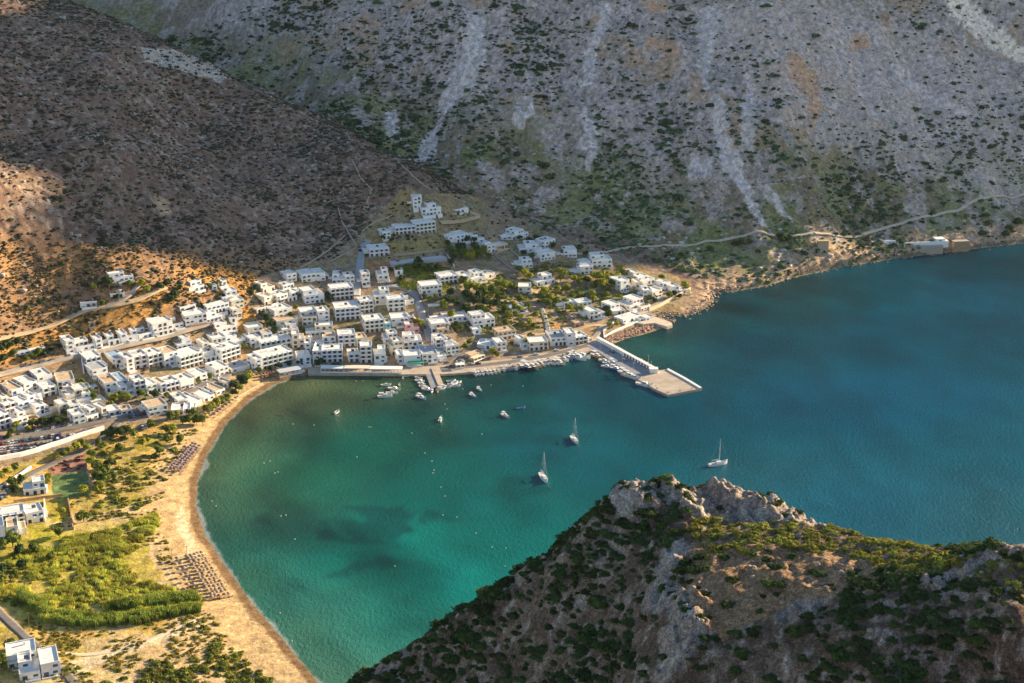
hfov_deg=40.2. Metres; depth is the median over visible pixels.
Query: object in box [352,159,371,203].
wall
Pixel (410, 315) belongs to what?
house
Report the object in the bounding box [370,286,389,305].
house
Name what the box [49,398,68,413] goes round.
house
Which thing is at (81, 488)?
tree
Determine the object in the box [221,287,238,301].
house
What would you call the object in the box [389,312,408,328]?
house
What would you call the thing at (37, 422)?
tree
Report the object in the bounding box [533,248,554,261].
house
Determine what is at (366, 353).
hotel
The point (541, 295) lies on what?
tree
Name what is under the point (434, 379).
pier
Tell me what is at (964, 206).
coast path
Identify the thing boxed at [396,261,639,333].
garden undergrowth
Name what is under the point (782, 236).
tree
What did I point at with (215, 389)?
house
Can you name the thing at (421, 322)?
pine tree
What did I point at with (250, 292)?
tree
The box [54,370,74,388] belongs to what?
house
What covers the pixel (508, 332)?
house
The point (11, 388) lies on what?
house
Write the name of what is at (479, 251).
pine tree
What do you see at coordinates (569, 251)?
house
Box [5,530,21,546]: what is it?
tree
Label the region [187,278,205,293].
house
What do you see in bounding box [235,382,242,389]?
tree
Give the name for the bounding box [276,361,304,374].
house
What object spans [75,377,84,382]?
tree
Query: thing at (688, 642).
headland rocks
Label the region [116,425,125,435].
tree
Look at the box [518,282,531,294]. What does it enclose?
house
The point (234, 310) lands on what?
house
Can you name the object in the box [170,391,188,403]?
house
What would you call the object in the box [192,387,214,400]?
house
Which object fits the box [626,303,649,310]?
house
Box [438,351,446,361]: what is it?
house
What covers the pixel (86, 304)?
house
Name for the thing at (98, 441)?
tree
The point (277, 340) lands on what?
house
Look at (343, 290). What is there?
hotel
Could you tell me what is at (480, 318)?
house
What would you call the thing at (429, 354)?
house
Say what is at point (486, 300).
pine tree
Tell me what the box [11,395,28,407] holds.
house
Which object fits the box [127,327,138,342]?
house
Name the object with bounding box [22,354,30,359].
tree
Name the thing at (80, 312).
dirt road
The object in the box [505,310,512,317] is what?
pine tree
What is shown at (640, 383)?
motor boat
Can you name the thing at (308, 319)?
house
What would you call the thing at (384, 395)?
motor boat
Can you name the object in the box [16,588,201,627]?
reed rows
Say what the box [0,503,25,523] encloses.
house
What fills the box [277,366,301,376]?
canopy
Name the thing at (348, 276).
house
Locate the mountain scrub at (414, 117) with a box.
[166,0,1023,283]
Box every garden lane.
[533,267,576,292]
[545,283,608,307]
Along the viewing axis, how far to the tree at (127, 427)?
826.22 m
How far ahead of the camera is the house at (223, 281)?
988.72 m
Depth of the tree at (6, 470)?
769.57 m
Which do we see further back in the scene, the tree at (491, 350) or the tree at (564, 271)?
the tree at (564, 271)
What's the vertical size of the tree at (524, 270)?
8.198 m
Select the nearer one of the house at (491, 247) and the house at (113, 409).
the house at (113, 409)
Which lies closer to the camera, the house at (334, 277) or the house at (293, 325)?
the house at (293, 325)
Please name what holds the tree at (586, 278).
on the hillside ground
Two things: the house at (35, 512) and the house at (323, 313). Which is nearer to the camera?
the house at (35, 512)
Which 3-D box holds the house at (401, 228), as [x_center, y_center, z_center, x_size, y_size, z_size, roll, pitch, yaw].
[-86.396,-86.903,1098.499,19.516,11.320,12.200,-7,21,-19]
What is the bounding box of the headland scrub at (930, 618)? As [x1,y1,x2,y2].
[347,473,1023,682]
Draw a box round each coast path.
[577,230,832,254]
[833,193,1023,237]
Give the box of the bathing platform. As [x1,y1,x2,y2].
[636,317,671,328]
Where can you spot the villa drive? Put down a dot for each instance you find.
(134, 289)
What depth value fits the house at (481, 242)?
1106.15 m
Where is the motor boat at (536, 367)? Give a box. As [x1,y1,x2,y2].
[524,362,538,369]
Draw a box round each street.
[353,239,370,294]
[388,284,431,341]
[446,336,491,362]
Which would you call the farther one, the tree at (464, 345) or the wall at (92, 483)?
the tree at (464, 345)
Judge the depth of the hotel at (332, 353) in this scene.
945.22 m
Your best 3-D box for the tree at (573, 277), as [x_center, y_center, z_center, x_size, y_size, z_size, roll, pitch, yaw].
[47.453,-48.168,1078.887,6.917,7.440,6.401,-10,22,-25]
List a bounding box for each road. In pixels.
[0,285,167,340]
[0,321,212,376]
[0,373,231,441]
[440,340,594,369]
[450,271,498,286]
[522,324,603,337]
[592,292,684,338]
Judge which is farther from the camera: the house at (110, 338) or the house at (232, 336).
the house at (232, 336)
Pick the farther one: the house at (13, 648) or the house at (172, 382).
the house at (172, 382)
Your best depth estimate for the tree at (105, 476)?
764.79 m
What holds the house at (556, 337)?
on the hillside ground
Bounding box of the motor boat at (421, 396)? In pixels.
[416,392,425,399]
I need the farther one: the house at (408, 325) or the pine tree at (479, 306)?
the pine tree at (479, 306)
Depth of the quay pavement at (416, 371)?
941.31 m
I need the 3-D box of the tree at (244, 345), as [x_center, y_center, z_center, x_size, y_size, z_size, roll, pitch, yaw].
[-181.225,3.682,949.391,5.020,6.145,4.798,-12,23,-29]
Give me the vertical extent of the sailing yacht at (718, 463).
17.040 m
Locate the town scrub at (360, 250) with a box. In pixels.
[296,193,648,261]
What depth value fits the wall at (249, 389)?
903.87 m
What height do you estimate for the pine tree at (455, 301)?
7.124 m
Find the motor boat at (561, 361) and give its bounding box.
[553,356,565,364]
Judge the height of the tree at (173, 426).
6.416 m
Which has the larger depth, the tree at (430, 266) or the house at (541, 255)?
the house at (541, 255)
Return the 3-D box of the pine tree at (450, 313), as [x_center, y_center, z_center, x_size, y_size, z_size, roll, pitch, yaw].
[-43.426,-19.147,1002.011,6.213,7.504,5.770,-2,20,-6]
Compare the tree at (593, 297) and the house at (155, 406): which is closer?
the house at (155, 406)
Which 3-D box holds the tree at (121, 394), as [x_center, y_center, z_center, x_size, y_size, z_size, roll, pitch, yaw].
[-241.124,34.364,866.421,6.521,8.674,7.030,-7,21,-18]
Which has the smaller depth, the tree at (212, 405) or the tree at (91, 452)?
the tree at (91, 452)
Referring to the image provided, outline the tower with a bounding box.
[817,240,828,255]
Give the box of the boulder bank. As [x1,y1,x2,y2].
[605,324,654,342]
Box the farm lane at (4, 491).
[0,422,121,496]
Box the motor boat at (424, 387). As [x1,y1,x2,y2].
[421,385,432,390]
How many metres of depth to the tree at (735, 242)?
1147.87 m
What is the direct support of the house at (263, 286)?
on the hillside ground
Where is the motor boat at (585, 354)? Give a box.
[573,351,590,358]
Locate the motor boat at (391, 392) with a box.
[385,391,397,393]
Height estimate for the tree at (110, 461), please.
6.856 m
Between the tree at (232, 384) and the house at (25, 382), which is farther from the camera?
the tree at (232, 384)
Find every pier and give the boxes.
[426,368,442,388]
[586,337,701,396]
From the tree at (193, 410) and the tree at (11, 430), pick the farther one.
the tree at (193, 410)
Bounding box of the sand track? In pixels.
[57,619,196,656]
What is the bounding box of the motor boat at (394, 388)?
[387,386,400,389]
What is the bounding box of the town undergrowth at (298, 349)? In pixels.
[1,271,426,434]
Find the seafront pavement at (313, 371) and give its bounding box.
[308,367,397,375]
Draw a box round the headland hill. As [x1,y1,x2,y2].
[360,475,1023,682]
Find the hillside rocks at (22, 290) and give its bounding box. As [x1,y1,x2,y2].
[0,0,582,314]
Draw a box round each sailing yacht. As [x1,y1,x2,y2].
[538,454,547,482]
[570,419,577,444]
[708,439,727,466]
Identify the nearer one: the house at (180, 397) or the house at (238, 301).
the house at (180, 397)
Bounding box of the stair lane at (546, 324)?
[539,308,550,329]
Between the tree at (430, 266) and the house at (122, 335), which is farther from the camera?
the tree at (430, 266)
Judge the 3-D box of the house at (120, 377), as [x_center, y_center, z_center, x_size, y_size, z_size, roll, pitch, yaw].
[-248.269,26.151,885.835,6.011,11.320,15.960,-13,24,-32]
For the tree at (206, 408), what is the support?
on the hillside ground
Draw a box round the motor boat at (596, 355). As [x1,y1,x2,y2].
[590,350,602,358]
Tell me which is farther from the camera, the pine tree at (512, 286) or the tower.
the tower
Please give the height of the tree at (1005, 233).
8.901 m
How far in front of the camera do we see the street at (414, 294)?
1010.70 m
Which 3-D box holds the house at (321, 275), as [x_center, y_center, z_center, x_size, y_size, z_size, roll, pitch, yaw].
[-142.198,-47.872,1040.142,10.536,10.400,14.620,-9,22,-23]
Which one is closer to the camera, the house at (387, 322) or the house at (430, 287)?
the house at (387, 322)
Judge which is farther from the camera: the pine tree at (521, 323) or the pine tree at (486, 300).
the pine tree at (486, 300)
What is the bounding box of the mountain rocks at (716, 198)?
[162,0,1023,271]
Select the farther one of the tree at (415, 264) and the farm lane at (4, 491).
the tree at (415, 264)
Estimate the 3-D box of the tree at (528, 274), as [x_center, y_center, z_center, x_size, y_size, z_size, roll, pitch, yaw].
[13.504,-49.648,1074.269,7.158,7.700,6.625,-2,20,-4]
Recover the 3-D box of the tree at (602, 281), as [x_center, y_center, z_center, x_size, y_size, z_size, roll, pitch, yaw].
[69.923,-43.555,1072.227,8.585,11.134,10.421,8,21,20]
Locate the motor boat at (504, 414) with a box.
[500,411,508,417]
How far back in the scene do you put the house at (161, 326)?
937.15 m
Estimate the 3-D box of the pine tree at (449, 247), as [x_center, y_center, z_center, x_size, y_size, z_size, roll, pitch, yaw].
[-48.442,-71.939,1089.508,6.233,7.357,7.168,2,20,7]
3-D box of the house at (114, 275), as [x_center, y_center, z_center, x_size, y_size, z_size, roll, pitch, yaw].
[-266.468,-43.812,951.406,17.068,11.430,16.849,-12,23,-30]
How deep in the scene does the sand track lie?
613.86 m
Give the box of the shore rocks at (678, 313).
[653,230,1023,322]
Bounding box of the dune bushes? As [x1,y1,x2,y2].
[61,432,273,682]
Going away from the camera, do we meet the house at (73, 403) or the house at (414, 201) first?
the house at (73, 403)
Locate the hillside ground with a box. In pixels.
[0,0,1023,682]
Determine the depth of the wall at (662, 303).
1061.85 m
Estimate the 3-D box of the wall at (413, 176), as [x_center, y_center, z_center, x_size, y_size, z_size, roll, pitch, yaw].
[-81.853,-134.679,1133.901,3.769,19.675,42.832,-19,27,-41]
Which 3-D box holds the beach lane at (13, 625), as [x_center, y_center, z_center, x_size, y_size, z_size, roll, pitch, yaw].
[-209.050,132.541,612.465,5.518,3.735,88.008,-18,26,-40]
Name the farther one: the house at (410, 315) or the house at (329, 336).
the house at (410, 315)
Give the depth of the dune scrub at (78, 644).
624.94 m
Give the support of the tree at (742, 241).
on the hillside ground
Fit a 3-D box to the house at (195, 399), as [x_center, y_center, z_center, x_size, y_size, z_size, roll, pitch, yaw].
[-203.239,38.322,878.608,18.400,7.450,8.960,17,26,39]
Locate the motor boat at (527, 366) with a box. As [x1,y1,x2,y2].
[519,359,533,371]
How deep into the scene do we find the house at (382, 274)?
1040.11 m
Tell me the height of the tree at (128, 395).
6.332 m
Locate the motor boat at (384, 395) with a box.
[377,392,391,397]
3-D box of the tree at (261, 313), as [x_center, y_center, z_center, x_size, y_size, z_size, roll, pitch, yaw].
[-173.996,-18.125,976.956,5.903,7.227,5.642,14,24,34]
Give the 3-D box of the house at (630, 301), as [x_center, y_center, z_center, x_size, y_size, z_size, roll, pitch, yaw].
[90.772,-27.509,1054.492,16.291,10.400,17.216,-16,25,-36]
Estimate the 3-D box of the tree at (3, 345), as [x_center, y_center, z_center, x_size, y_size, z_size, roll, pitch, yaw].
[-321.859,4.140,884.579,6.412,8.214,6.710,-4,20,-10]
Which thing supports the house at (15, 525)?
on the hillside ground
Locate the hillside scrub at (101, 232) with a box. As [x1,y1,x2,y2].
[0,0,613,364]
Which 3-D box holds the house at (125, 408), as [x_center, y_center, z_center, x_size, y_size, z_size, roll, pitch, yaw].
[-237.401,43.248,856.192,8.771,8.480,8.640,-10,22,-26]
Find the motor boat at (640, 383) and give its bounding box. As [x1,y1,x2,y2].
[635,380,652,385]
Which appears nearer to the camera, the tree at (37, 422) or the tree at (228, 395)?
the tree at (37, 422)
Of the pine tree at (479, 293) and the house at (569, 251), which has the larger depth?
the house at (569, 251)
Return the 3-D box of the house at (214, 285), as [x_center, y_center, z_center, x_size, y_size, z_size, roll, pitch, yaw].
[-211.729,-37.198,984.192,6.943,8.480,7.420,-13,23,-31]
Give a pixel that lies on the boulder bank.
(626, 333)
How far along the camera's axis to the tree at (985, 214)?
1233.98 m
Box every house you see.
[0,379,22,396]
[0,391,10,399]
[0,397,16,411]
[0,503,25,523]
[0,516,6,537]
[5,638,36,670]
[6,516,26,534]
[9,406,28,429]
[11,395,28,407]
[13,375,36,392]
[14,348,29,356]
[17,650,40,682]
[20,390,45,403]
[22,406,35,416]
[22,474,47,494]
[23,502,47,523]
[28,345,44,352]
[28,398,51,417]
[29,367,52,382]
[34,380,56,396]
[37,645,60,679]
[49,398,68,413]
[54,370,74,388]
[57,382,71,395]
[57,389,74,399]
[59,334,77,355]
[67,399,82,409]
[67,407,85,424]
[69,382,86,396]
[74,336,96,352]
[75,389,91,403]
[79,350,101,363]
[80,300,96,310]
[83,360,107,380]
[83,404,98,421]
[88,319,94,330]
[89,333,109,347]
[89,394,105,403]
[90,384,100,393]
[93,402,107,416]
[96,372,117,394]
[103,330,119,344]
[104,350,124,369]
[106,268,134,283]
[107,404,121,416]
[110,292,124,297]
[111,371,127,382]
[115,328,127,342]
[115,380,137,396]
[116,382,126,392]
[117,351,136,373]
[118,404,131,414]
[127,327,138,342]
[136,325,154,340]
[138,397,167,416]
[145,315,158,320]
[145,316,174,336]
[145,377,157,395]
[152,377,168,393]
[156,345,178,367]
[159,375,179,390]
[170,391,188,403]
[171,316,184,330]
[171,402,196,415]
[172,372,193,389]
[173,334,191,348]
[178,302,196,312]
[181,307,206,326]
[182,392,202,404]
[185,367,207,383]
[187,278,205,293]
[192,343,201,348]
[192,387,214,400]
[196,338,210,349]
[198,347,220,361]
[202,360,228,376]
[203,299,228,314]
[205,310,224,321]
[205,381,224,394]
[206,282,216,289]
[206,332,225,342]
[209,342,221,346]
[212,318,237,333]
[212,375,230,387]
[214,278,228,288]
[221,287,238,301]
[224,331,245,347]
[225,359,249,372]
[227,314,238,325]
[228,296,243,307]
[229,305,241,320]
[242,321,262,334]
[243,332,260,347]
[246,353,262,372]
[252,305,267,313]
[254,280,274,292]
[255,292,278,305]
[258,333,291,349]
[259,327,276,338]
[266,302,291,316]
[268,289,287,303]
[269,321,297,333]
[271,315,297,327]
[273,280,284,289]
[275,280,296,292]
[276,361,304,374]
[278,326,292,336]
[280,269,296,281]
[285,288,299,301]
[291,330,307,347]
[295,268,315,281]
[295,314,317,325]
[295,350,312,367]
[298,285,324,303]
[298,305,315,315]
[304,338,314,351]
[305,321,332,337]
[308,330,336,342]
[311,267,328,280]
[312,342,323,366]
[314,305,329,321]
[328,270,344,282]
[339,271,354,284]
[347,348,359,361]
[355,332,366,346]
[356,269,370,287]
[362,243,389,256]
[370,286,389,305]
[373,344,386,364]
[375,266,389,282]
[378,228,390,240]
[381,328,396,347]
[384,318,390,328]
[387,336,403,355]
[388,223,415,234]
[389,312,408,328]
[394,267,402,276]
[395,349,403,364]
[400,292,413,304]
[402,331,422,348]
[402,349,420,366]
[403,320,419,333]
[405,312,415,324]
[407,194,418,212]
[414,194,421,207]
[417,279,441,297]
[418,345,439,363]
[419,200,436,218]
[428,309,467,322]
[428,317,450,333]
[434,270,458,282]
[436,205,442,217]
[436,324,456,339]
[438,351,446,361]
[439,337,460,355]
[443,230,469,243]
[455,206,467,214]
[455,270,470,281]
[456,359,464,365]
[465,349,485,360]
[467,268,485,282]
[467,310,494,326]
[468,232,483,241]
[469,325,481,334]
[475,239,490,247]
[475,338,491,351]
[482,269,494,278]
[485,241,494,252]
[490,336,507,352]
[492,325,515,340]
[493,241,508,251]
[499,232,511,240]
[503,226,525,239]
[509,303,528,313]
[511,256,532,267]
[514,334,527,349]
[517,240,538,252]
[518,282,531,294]
[526,335,548,350]
[528,271,554,286]
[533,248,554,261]
[535,236,554,248]
[545,329,565,345]
[554,297,575,307]
[555,245,576,257]
[562,327,575,346]
[565,313,576,321]
[567,319,583,327]
[568,262,592,273]
[574,297,591,305]
[575,330,587,345]
[577,258,590,262]
[578,305,606,319]
[586,308,606,318]
[587,334,593,341]
[588,251,612,268]
[601,299,619,310]
[609,275,630,292]
[612,307,624,314]
[614,311,640,324]
[617,294,644,308]
[621,268,639,277]
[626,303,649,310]
[629,278,641,289]
[631,272,655,285]
[633,313,653,320]
[637,282,646,290]
[637,286,652,297]
[641,286,663,299]
[652,278,669,292]
[666,282,681,293]
[679,286,691,294]
[884,237,948,247]
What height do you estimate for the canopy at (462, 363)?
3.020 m
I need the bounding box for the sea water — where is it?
[196,243,1023,682]
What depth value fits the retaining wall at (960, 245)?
1205.10 m
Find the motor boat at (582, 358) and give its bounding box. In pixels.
[568,352,586,360]
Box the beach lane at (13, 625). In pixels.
[0,607,80,682]
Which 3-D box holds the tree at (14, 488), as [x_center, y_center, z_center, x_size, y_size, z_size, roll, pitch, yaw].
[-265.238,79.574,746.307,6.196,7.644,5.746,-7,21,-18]
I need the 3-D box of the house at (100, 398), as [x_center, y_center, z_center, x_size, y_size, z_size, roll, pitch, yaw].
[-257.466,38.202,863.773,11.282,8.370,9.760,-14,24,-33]
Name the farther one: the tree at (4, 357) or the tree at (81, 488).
the tree at (4, 357)
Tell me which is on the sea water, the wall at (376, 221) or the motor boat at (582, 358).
the motor boat at (582, 358)
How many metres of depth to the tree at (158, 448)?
805.16 m
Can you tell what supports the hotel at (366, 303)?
on the hillside ground
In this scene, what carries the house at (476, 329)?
on the hillside ground
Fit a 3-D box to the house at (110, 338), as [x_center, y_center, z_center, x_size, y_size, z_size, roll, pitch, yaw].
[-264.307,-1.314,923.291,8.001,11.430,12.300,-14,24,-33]
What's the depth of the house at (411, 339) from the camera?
964.34 m
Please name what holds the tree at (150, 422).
on the hillside ground
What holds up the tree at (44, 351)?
on the hillside ground
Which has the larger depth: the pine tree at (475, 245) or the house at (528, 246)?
the house at (528, 246)
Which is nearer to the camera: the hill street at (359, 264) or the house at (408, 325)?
the house at (408, 325)
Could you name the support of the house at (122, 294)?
on the hillside ground
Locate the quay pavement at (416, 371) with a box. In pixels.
[398,336,599,375]
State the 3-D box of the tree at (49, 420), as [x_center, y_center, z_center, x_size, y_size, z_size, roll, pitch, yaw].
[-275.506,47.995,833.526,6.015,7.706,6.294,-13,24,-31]
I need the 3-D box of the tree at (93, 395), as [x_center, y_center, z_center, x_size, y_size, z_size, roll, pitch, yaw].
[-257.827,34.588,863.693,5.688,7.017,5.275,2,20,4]
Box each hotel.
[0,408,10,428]
[127,348,148,369]
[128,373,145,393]
[142,347,162,369]
[175,346,203,368]
[211,341,240,361]
[253,344,293,369]
[322,343,342,362]
[324,282,353,299]
[332,300,362,319]
[337,328,355,345]
[356,295,375,312]
[360,341,373,363]
[361,313,384,332]
[386,294,407,311]
[410,218,435,233]
[431,333,446,348]
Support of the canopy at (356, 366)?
on the seafront pavement at (313, 371)
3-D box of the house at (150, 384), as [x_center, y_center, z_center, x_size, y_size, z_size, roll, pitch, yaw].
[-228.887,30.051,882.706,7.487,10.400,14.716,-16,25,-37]
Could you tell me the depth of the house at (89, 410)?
845.61 m
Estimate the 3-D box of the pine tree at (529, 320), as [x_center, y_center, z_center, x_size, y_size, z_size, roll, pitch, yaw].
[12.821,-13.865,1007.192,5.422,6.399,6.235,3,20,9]
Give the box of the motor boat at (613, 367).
[608,363,621,369]
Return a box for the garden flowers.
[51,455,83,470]
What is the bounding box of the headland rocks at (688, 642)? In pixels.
[360,479,1023,682]
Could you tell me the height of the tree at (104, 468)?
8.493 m
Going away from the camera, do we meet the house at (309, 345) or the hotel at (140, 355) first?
the hotel at (140, 355)
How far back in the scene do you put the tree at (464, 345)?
963.99 m
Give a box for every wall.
[0,426,104,459]
[0,466,31,488]
[2,358,79,377]
[14,493,61,502]
[67,496,73,529]
[70,337,155,355]
[85,460,93,486]
[190,322,215,332]
[238,383,261,396]
[300,235,344,267]
[330,247,355,261]
[338,208,356,246]
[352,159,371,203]
[362,215,391,231]
[394,249,445,255]
[395,159,429,189]
[428,303,439,306]
[495,248,519,256]
[495,254,519,273]
[604,320,639,337]
[649,287,690,311]
[913,244,943,254]
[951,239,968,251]
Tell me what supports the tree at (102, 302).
on the hillside ground
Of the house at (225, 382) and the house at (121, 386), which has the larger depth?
the house at (225, 382)
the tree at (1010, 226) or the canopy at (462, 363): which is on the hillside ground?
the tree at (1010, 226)
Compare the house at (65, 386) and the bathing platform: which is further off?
the bathing platform
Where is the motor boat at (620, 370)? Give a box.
[617,366,631,373]
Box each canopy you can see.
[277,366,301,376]
[320,365,344,372]
[344,365,369,372]
[369,366,402,373]
[408,360,422,366]
[455,362,464,368]
[470,353,484,361]
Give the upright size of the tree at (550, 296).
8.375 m
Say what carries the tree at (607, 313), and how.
on the hillside ground
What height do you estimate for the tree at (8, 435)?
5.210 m
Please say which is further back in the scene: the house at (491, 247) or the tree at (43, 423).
the house at (491, 247)
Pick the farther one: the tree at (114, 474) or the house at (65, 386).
the house at (65, 386)
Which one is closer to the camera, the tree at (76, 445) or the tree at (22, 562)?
the tree at (22, 562)
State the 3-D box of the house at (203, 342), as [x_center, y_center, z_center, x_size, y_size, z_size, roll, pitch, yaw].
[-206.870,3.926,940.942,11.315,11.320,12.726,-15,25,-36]
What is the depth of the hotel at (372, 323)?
981.59 m
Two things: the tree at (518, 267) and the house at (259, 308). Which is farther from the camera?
the tree at (518, 267)
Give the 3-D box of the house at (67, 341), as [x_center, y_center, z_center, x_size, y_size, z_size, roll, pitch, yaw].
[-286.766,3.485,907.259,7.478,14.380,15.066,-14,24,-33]
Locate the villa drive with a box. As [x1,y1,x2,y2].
[104,284,139,306]
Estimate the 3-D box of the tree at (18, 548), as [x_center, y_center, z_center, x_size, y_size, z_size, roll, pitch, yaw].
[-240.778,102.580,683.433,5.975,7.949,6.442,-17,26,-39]
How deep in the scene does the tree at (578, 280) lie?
1072.83 m
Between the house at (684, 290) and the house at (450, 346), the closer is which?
the house at (450, 346)
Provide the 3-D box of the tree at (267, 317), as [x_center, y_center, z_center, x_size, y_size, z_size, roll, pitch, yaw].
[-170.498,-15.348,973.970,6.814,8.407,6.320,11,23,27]
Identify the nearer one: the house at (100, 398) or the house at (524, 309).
the house at (100, 398)
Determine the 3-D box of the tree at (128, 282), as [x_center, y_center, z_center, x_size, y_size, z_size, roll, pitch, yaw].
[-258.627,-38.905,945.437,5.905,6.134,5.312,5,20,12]
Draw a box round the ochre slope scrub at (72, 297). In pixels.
[0,241,263,370]
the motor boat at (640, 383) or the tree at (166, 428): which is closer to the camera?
the tree at (166, 428)
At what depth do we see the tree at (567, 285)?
1065.39 m
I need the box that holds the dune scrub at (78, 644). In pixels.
[4,428,245,682]
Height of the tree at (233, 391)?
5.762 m
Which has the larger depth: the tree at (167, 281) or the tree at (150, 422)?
the tree at (167, 281)
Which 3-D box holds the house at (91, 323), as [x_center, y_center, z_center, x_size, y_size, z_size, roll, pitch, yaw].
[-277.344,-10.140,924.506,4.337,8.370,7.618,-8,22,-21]
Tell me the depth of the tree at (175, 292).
956.99 m
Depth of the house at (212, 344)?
940.22 m
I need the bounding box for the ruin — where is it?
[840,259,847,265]
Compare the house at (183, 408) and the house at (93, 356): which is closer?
the house at (183, 408)
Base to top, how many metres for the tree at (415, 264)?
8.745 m
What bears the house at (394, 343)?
on the hillside ground
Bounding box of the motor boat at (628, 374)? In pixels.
[620,369,637,377]
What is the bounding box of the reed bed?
[0,511,203,615]
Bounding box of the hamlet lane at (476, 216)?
[439,211,479,224]
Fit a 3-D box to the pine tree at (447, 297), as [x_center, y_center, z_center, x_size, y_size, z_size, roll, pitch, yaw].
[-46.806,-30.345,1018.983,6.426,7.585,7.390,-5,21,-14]
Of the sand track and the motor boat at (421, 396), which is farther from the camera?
the motor boat at (421, 396)
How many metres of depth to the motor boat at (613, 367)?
941.33 m
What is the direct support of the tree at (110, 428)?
on the hillside ground
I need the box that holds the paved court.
[389,255,446,266]
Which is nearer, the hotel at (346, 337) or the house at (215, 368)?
the house at (215, 368)
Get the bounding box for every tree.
[0,342,7,351]
[0,353,7,360]
[0,537,8,549]
[0,563,12,573]
[0,571,6,582]
[0,653,7,667]
[2,467,10,472]
[3,339,13,345]
[3,433,11,437]
[3,638,15,646]
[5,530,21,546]
[6,476,18,484]
[7,428,15,433]
[8,484,19,492]
[8,568,18,579]
[9,348,17,355]
[11,421,19,427]
[11,462,18,469]
[13,337,22,344]
[13,543,24,555]
[15,558,28,569]
[16,474,26,484]
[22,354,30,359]
[27,418,34,425]
[28,542,39,550]
[29,351,36,357]
[33,419,40,426]
[35,347,42,355]
[36,298,44,303]
[39,417,47,426]
[42,349,49,354]
[44,473,52,477]
[45,416,52,423]
[46,551,55,558]
[52,414,60,424]
[53,527,63,537]
[55,507,65,512]
[57,416,68,423]
[58,449,66,455]
[65,446,73,452]
[72,442,80,449]
[74,510,91,521]
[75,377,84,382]
[77,484,88,495]
[82,443,91,448]
[85,456,95,463]
[86,449,96,455]
[90,282,97,287]
[90,392,97,399]
[90,459,102,469]
[91,469,101,480]
[94,480,104,489]
[95,438,101,444]
[97,463,110,472]
[98,300,105,305]
[98,472,111,482]
[100,428,107,435]
[103,459,116,465]
[105,277,112,284]
[108,393,118,399]
[108,426,117,436]
[109,471,117,478]
[115,443,125,450]
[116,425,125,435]
[118,391,125,400]
[123,393,132,399]
[124,280,133,284]
[124,425,130,433]
[129,429,137,436]
[136,279,144,285]
[136,437,145,444]
[137,388,145,394]
[143,285,150,290]
[146,419,155,427]
[149,389,158,396]
[151,452,160,458]
[154,445,164,452]
[156,282,164,288]
[161,424,170,431]
[162,278,170,284]
[162,435,170,441]
[165,410,174,419]
[167,295,174,301]
[170,423,176,431]
[172,290,178,295]
[174,410,179,417]
[175,434,183,443]
[179,415,185,422]
[184,413,192,421]
[187,408,198,414]
[191,413,200,423]
[198,414,207,423]
[202,404,211,411]
[207,402,215,408]
[212,397,221,406]
[220,396,228,403]
[223,392,231,398]
[229,380,236,387]
[230,388,238,394]
[235,373,249,384]
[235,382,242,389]
[241,342,248,348]
[244,370,251,377]
[246,289,253,294]
[254,366,261,371]
[258,310,265,317]
[263,313,270,321]
[266,321,274,325]
[270,326,278,332]
[316,357,323,364]
[324,293,332,299]
[412,261,419,267]
[412,318,420,323]
[413,257,423,262]
[417,320,424,325]
[419,262,426,269]
[427,262,434,270]
[434,263,441,268]
[439,300,447,308]
[443,294,451,300]
[445,244,452,250]
[446,287,455,294]
[447,309,455,316]
[448,248,459,257]
[450,298,460,304]
[453,324,462,331]
[455,242,466,248]
[458,247,465,254]
[458,275,467,282]
[461,288,472,296]
[461,303,470,309]
[461,343,469,347]
[463,248,475,258]
[463,280,472,288]
[470,242,479,248]
[470,281,480,289]
[471,295,478,302]
[474,247,484,256]
[475,289,483,297]
[475,303,485,309]
[479,284,489,295]
[481,297,492,304]
[482,307,489,312]
[485,252,492,257]
[488,284,497,295]
[488,347,496,353]
[493,298,501,305]
[494,280,500,286]
[495,291,505,298]
[499,280,509,287]
[501,304,508,311]
[501,318,508,324]
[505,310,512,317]
[509,283,516,288]
[511,302,517,308]
[514,293,524,301]
[515,265,522,270]
[517,320,525,326]
[521,268,529,274]
[524,302,531,309]
[525,272,533,277]
[526,317,532,323]
[531,311,538,316]
[537,291,546,298]
[540,263,549,267]
[540,286,549,292]
[541,298,551,305]
[547,293,554,300]
[553,296,560,302]
[554,285,560,290]
[558,268,568,274]
[558,274,565,279]
[563,283,570,288]
[565,303,574,309]
[570,275,576,279]
[576,278,582,283]
[577,291,584,295]
[582,275,590,281]
[587,289,596,294]
[590,271,596,277]
[590,295,596,300]
[595,271,605,277]
[597,278,608,285]
[599,291,610,296]
[602,305,609,310]
[604,284,614,289]
[604,310,612,316]
[620,269,626,274]
[666,291,672,296]
[680,281,687,286]
[730,240,739,245]
[737,238,747,244]
[775,232,786,242]
[785,234,792,240]
[981,212,989,216]
[1001,230,1010,235]
[1005,224,1014,229]
[1014,217,1023,225]
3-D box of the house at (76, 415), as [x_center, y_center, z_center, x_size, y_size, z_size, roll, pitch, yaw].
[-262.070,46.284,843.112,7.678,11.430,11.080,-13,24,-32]
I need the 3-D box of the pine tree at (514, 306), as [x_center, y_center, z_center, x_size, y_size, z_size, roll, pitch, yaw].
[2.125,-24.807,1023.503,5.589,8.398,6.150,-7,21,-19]
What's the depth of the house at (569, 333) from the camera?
982.64 m
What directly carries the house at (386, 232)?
on the hillside ground
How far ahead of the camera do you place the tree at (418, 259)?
1063.66 m
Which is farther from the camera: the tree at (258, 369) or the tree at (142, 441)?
the tree at (258, 369)
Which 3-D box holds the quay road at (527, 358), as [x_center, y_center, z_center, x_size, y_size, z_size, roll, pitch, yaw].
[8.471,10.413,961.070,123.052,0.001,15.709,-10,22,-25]
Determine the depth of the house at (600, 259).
1106.34 m

